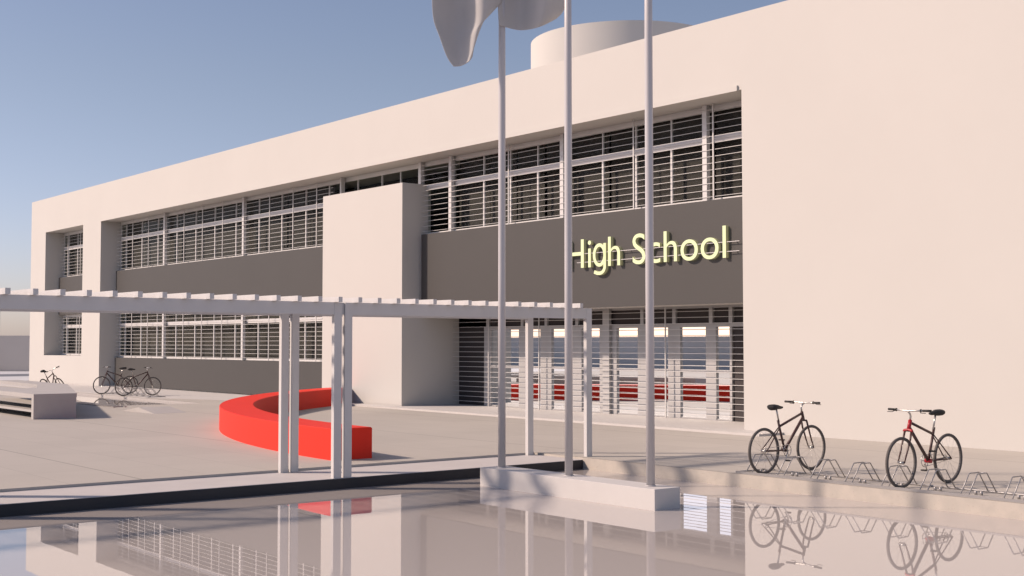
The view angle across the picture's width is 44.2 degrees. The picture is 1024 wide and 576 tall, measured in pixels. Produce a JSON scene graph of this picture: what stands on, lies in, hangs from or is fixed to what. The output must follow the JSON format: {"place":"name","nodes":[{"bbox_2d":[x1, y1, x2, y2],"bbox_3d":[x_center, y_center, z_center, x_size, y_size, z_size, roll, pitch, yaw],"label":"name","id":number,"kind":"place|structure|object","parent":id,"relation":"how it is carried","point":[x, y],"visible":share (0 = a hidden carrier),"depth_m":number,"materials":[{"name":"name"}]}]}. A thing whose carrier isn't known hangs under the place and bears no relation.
{"place":"outdoors","nodes":[
{"label":"outdoors","id":0,"kind":"place"},
{"bbox_2d":[0,376,28,380],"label":"pavement","id":1,"kind":"structure","parent":0,"point":[25,378],"depth_m":71.07,"materials":[{"name":"grey concrete"}]},
{"bbox_2d":[0,371,28,373],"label":"pavement","id":2,"kind":"structure","parent":0,"point":[14,372],"depth_m":86.03,"materials":[{"name":"grey concrete"}]},
{"bbox_2d":[0,374,28,376],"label":"road","id":3,"kind":"structure","parent":0,"point":[2,375],"depth_m":77.92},
{"bbox_2d":[76,402,126,407],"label":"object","id":4,"kind":"object","parent":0,"point":[98,404],"visible":0.94,"depth_m":39.96,"materials":[{"name":"grey concrete"}]},
{"bbox_2d":[0,383,248,399],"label":"pavement","id":5,"kind":"structure","parent":0,"point":[174,394],"depth_m":50.40,"materials":[{"name":"concrete"}]},
{"bbox_2d":[93,366,137,393],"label":"bicycle","id":6,"kind":"object","parent":5,"relation":"on","point":[118,384],"visible":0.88,"depth_m":49.01,"materials":[{"name":"black metal"}]},
{"bbox_2d":[105,386,165,397],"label":"bike rack","id":7,"kind":"object","parent":5,"relation":"on","point":[135,395],"visible":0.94,"depth_m":47.40,"materials":[{"name":"silver metal"}]},
{"bbox_2d":[115,367,160,395],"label":"bicycle","id":8,"kind":"object","parent":5,"relation":"on","point":[131,369],"visible":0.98,"depth_m":47.21,"materials":[{"name":"black metal"}]},
{"bbox_2d":[76,394,182,405],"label":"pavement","id":9,"kind":"structure","parent":0,"point":[105,400],"depth_m":44.31,"materials":[{"name":"grey concrete"}]},
{"bbox_2d":[76,392,195,403],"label":"curb","id":10,"kind":"structure","parent":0,"point":[183,402],"depth_m":45.91,"materials":[{"name":"grey concrete"}]},
{"bbox_2d":[123,406,186,413],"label":"skate ramp","id":11,"kind":"structure","parent":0,"point":[161,410],"depth_m":35.96,"materials":[{"name":"grey concrete"}]},
{"bbox_2d":[0,460,582,516],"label":"pool lining","id":12,"kind":"object","parent":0,"point":[35,508],"visible":0.4,"depth_m":17.69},
{"bbox_2d":[0,0,786,335],"label":"sky","id":13,"kind":"structure","parent":0,"point":[93,92],"materials":[{"name":"blue"}]},
{"bbox_2d":[0,469,1023,575],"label":"water","id":14,"kind":"structure","parent":0,"point":[466,527],"depth_m":14.01,"materials":[{"name":"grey liquid"}]},
{"bbox_2d":[480,466,679,510],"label":"flag plinth","id":15,"kind":"structure","parent":14,"relation":"in","point":[639,495],"depth_m":17.39,"materials":[{"name":"concrete"}]},
{"bbox_2d":[497,0,505,467],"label":"flagpole","id":16,"kind":"object","parent":15,"relation":"on","point":[501,285],"visible":1,"depth_m":19.25,"materials":[{"name":"metal"}]},
{"bbox_2d":[432,0,501,66],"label":"flag","id":17,"kind":"object","parent":16,"relation":"attached to","point":[458,24],"visible":1,"depth_m":19.39,"materials":[{"name":"grey fabric"}]},
{"bbox_2d":[564,0,573,475],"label":"flagpole","id":18,"kind":"object","parent":15,"relation":"on","point":[568,235],"visible":1,"depth_m":18.05,"materials":[{"name":"metal"}]},
{"bbox_2d":[498,0,563,29],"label":"flag","id":19,"kind":"object","parent":18,"relation":"attached to","point":[525,14],"visible":0.99,"depth_m":19.40,"materials":[{"name":"grey fabric"}]},
{"bbox_2d":[644,0,655,486],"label":"flagpole","id":20,"kind":"object","parent":15,"relation":"on","point":[650,397],"visible":1,"depth_m":16.76,"materials":[{"name":"metal"}]},
{"bbox_2d":[0,386,1023,503],"bbox_3d":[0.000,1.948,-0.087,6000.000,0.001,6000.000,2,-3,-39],"label":"ground","id":21,"kind":"structure","parent":0,"point":[91,444],"depth_m":23.54,"materials":[{"name":"grey concrete"}]},
{"bbox_2d":[0,336,29,370],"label":"boundary wall","id":22,"kind":"structure","parent":21,"relation":"on","point":[14,353],"depth_m":90.16,"materials":[{"name":"white paint"}]},
{"bbox_2d":[0,380,76,419],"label":"concrete bench","id":23,"kind":"object","parent":21,"relation":"on","point":[53,400],"visible":1,"depth_m":33.22,"materials":[{"name":"white concrete"}]},
{"bbox_2d":[40,366,63,383],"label":"bicycle","id":24,"kind":"object","parent":21,"relation":"on","point":[44,371],"visible":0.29,"depth_m":47.76,"materials":[{"name":"black metal"}]},
{"bbox_2d":[0,452,533,491],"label":"plaza edge","id":25,"kind":"object","parent":21,"relation":"attached to","point":[198,476],"visible":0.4,"depth_m":18.94,"materials":[{"name":"grey concrete"}]},
{"bbox_2d":[0,454,581,504],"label":"pool kerb","id":26,"kind":"structure","parent":21,"relation":"on","point":[39,495],"depth_m":18.39,"materials":[{"name":"concrete"}]},
{"bbox_2d":[0,288,591,478],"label":"pergola","id":27,"kind":"object","parent":26,"relation":"on","point":[295,308],"visible":0.98,"depth_m":18.89,"materials":[{"name":"paint"}]},
{"bbox_2d":[219,388,371,459],"bbox_3d":[-5.439,3.063,30.977,3.294,0.530,20.282,0,-3,-8],"label":"curved bench","id":28,"kind":"object","parent":21,"relation":"on","point":[252,420],"visible":0.83,"depth_m":24.17,"materials":[{"name":"red paint"}]},
{"bbox_2d":[352,403,783,435],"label":"entrance slab","id":29,"kind":"structure","parent":21,"relation":"on","point":[708,426],"depth_m":32.17,"materials":[{"name":"concrete"}]},
{"bbox_2d":[748,400,825,473],"bbox_3d":[4.215,2.274,19.256,1.817,1.074,0.676,2,-3,-39],"label":"bicycle","id":30,"kind":"object","parent":21,"relation":"on","point":[773,434],"visible":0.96,"depth_m":19.19,"materials":[{"name":"black metal"}]},
{"bbox_2d":[736,453,1023,502],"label":"bike rack","id":31,"kind":"object","parent":21,"relation":"on","point":[935,491],"visible":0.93,"depth_m":17.26,"materials":[{"name":"silver metal"}]},
{"bbox_2d":[885,408,962,487],"bbox_3d":[5.702,2.192,17.399,1.817,1.074,0.676,2,-3,-39],"label":"bicycle","id":32,"kind":"object","parent":21,"relation":"on","point":[935,413],"visible":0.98,"depth_m":17.34,"materials":[{"name":"black metal"}]},
{"bbox_2d":[29,0,1023,451],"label":"school building","id":33,"kind":"structure","parent":0,"point":[839,206],"depth_m":31.79,"materials":[{"name":"white paint"}]},
{"bbox_2d":[59,314,81,354],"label":"window","id":34,"kind":"structure","parent":33,"relation":"in","point":[73,326],"depth_m":64.24,"materials":[{"name":"white paint"}]},
{"bbox_2d":[60,230,82,276],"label":"window","id":35,"kind":"structure","parent":33,"relation":"in","point":[74,260],"depth_m":64.39,"materials":[{"name":"white paint"}]},
{"bbox_2d":[115,313,321,361],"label":"window","id":36,"kind":"structure","parent":33,"relation":"in","point":[234,337],"depth_m":51.51,"materials":[{"name":"white paint"}]},
{"bbox_2d":[117,158,448,270],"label":"window","id":37,"kind":"structure","parent":33,"relation":"in","point":[213,231],"depth_m":49.71,"materials":[{"name":"white paint"}]},
{"bbox_2d":[459,319,484,404],"bbox_3d":[-1.230,2.228,39.489,0.040,2.845,1.390,2,-3,-39],"label":"window","id":38,"kind":"structure","parent":33,"relation":"in","point":[471,339],"depth_m":39.49,"materials":[{"name":"grey"}]},
{"bbox_2d":[491,330,518,407],"bbox_3d":[-0.193,2.427,38.106,0.075,2.324,1.370,2,-3,-39],"label":"door","id":39,"kind":"structure","parent":33,"relation":"in","point":[512,338],"depth_m":37.97,"materials":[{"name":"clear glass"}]},
{"bbox_2d":[533,329,537,408],"bbox_3d":[0.641,2.381,37.064,0.075,2.324,0.700,2,-3,-39],"label":"door","id":40,"kind":"structure","parent":33,"relation":"in","point":[535,339],"depth_m":37.01,"materials":[{"name":"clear glass"}]},
{"bbox_2d":[552,329,564,410],"bbox_3d":[1.453,2.336,36.050,0.075,2.324,0.900,2,-3,-39],"label":"door","id":41,"kind":"structure","parent":33,"relation":"in","point":[558,342],"depth_m":36.19,"materials":[{"name":"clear glass"}]},
{"bbox_2d":[582,328,599,412],"bbox_3d":[2.218,2.293,35.094,0.075,2.324,0.750,2,-3,-39],"label":"door","id":42,"kind":"structure","parent":33,"relation":"in","point":[595,334],"depth_m":34.98,"materials":[{"name":"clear glass"}]},
{"bbox_2d":[448,100,741,230],"bbox_3d":[2.075,-3.057,33.679,0.558,2.312,12.310,2,-3,-39],"label":"window","id":43,"kind":"structure","parent":33,"relation":"in","point":[684,142],"depth_m":33.21,"materials":[{"name":"white paint"}]},
{"bbox_2d":[617,328,637,414],"bbox_3d":[3.133,2.243,33.951,0.075,2.324,0.820,2,-3,-39],"label":"door","id":44,"kind":"structure","parent":33,"relation":"in","point":[627,355],"depth_m":33.97,"materials":[{"name":"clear glass"}]},
{"bbox_2d":[654,328,667,416],"bbox_3d":[3.839,2.203,33.069,0.075,2.324,0.800,2,-3,-39],"label":"door","id":45,"kind":"structure","parent":33,"relation":"in","point":[659,365],"depth_m":33.01,"materials":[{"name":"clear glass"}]},
{"bbox_2d":[680,327,705,418],"bbox_3d":[4.635,2.159,32.075,0.075,2.324,0.890,2,-3,-39],"label":"door","id":46,"kind":"structure","parent":33,"relation":"in","point":[696,376],"depth_m":32.09,"materials":[{"name":"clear glass"}]},
{"bbox_2d":[716,327,729,420],"bbox_3d":[5.266,2.124,31.287,0.075,2.324,0.450,2,-3,-39],"label":"door","id":47,"kind":"structure","parent":33,"relation":"in","point":[723,354],"depth_m":31.31,"materials":[{"name":"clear glass"}]},
{"bbox_2d":[534,452,1023,519],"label":"pool wall","id":48,"kind":"structure","parent":0,"point":[1003,509],"depth_m":17.76,"materials":[{"name":"grey concrete"}]}
]}

